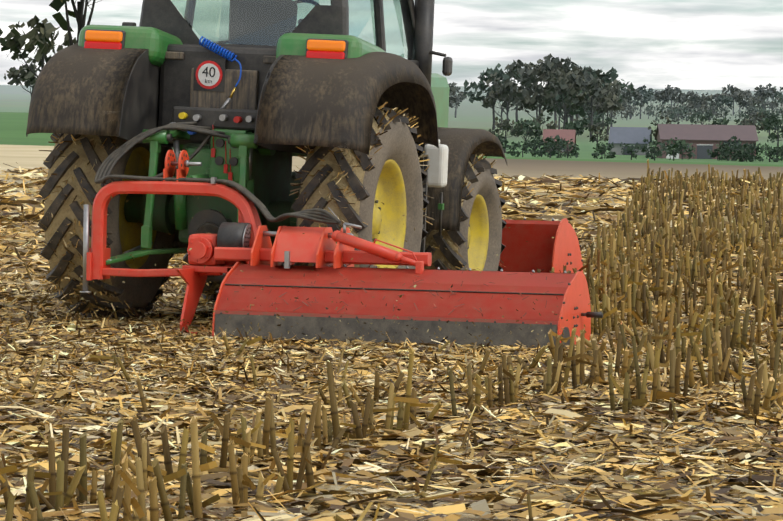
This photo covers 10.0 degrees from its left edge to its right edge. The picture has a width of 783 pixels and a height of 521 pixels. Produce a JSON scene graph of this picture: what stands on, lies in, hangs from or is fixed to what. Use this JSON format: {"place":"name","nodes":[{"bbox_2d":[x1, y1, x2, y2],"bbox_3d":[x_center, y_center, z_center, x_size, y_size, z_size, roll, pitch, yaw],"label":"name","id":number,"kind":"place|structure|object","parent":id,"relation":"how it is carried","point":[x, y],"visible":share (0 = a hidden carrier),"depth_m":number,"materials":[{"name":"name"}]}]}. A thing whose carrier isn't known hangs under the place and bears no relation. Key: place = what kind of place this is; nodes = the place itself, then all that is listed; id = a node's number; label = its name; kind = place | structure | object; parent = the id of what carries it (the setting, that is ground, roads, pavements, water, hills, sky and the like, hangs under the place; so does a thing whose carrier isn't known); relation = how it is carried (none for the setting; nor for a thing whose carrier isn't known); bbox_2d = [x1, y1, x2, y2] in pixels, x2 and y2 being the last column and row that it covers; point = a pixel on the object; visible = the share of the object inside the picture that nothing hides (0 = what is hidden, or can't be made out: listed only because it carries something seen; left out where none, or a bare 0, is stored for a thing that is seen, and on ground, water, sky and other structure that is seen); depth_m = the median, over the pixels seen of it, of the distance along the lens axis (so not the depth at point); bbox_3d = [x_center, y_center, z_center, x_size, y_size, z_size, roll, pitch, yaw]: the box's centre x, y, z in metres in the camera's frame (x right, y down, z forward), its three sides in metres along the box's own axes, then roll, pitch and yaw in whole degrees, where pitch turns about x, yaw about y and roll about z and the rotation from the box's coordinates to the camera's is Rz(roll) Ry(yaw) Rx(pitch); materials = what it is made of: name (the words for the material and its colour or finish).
{"place":"outdoors","nodes":[
{"label":"outdoors","id":0,"kind":"place"},
{"bbox_2d":[49,0,101,45],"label":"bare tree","id":1,"kind":"object","parent":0,"point":[80,16],"depth_m":299.66,"materials":[{"name":"brown plant"}]},
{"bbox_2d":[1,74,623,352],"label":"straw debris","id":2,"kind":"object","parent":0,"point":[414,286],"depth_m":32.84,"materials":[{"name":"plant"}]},
{"bbox_2d":[0,85,782,520],"bbox_3d":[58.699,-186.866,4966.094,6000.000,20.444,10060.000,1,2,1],"label":"terrain","id":3,"kind":"structure","parent":0,"point":[18,147],"depth_m":119.98,"materials":[{"name":"brown soil"}]},
{"bbox_2d":[26,0,508,318],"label":"tractor","id":4,"kind":"object","parent":3,"relation":"on","point":[349,99],"visible":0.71,"depth_m":35.52,"materials":[{"name":"green metal"}]},
{"bbox_2d":[80,121,602,348],"bbox_3d":[-0.510,-0.203,33.871,4.260,1.645,1.516,2,3,31],"label":"flail mower","id":5,"kind":"object","parent":3,"relation":"on","point":[229,248],"visible":0.98,"depth_m":33.51,"materials":[{"name":"metal"}]},
{"bbox_2d":[0,163,782,520],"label":"straw litter","id":6,"kind":"object","parent":3,"relation":"on","point":[184,377],"visible":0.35,"depth_m":25.99,"materials":[{"name":"beige plant"}]},
{"bbox_2d":[0,159,782,520],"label":"maize stubble","id":7,"kind":"object","parent":3,"relation":"on","point":[708,231],"visible":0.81,"depth_m":28.88,"materials":[{"name":"beige plant"}]},
{"bbox_2d":[13,38,782,161],"bbox_3d":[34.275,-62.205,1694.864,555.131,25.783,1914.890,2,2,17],"label":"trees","id":8,"kind":"object","parent":3,"relation":"on","point":[565,116],"visible":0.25,"depth_m":1408.70,"materials":[{"name":"green plant"}]},
{"bbox_2d":[0,15,782,141],"bbox_3d":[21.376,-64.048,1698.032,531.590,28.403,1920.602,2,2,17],"label":"trees","id":9,"kind":"object","parent":8,"relation":"attached to","point":[572,82],"visible":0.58,"depth_m":1422.42,"materials":[{"name":"green plant"}]},
{"bbox_2d":[463,63,782,161],"bbox_3d":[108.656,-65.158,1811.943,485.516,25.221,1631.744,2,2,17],"label":"trees","id":10,"kind":"object","parent":8,"relation":"attached to","point":[769,121],"visible":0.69,"depth_m":1127.30,"materials":[{"name":"green plant"}]},
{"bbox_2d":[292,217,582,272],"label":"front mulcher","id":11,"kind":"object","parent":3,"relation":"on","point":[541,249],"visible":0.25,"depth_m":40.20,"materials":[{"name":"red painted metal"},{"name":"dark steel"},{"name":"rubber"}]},
{"bbox_2d":[542,129,575,152],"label":"cottage","id":12,"kind":"structure","parent":3,"relation":"on","point":[566,134],"depth_m":1107.83,"materials":[{"name":"red tile"}]},
{"bbox_2d":[608,127,651,154],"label":"house","id":13,"kind":"structure","parent":3,"relation":"on","point":[626,135],"depth_m":1086.48,"materials":[{"name":"grey"}]},
{"bbox_2d":[654,124,758,158],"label":"barn","id":14,"kind":"structure","parent":3,"relation":"on","point":[702,138],"depth_m":1044.58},
{"bbox_2d":[0,0,782,90],"label":"sky","id":15,"kind":"structure","parent":0,"point":[654,44],"materials":[{"name":"grey"}]}
]}

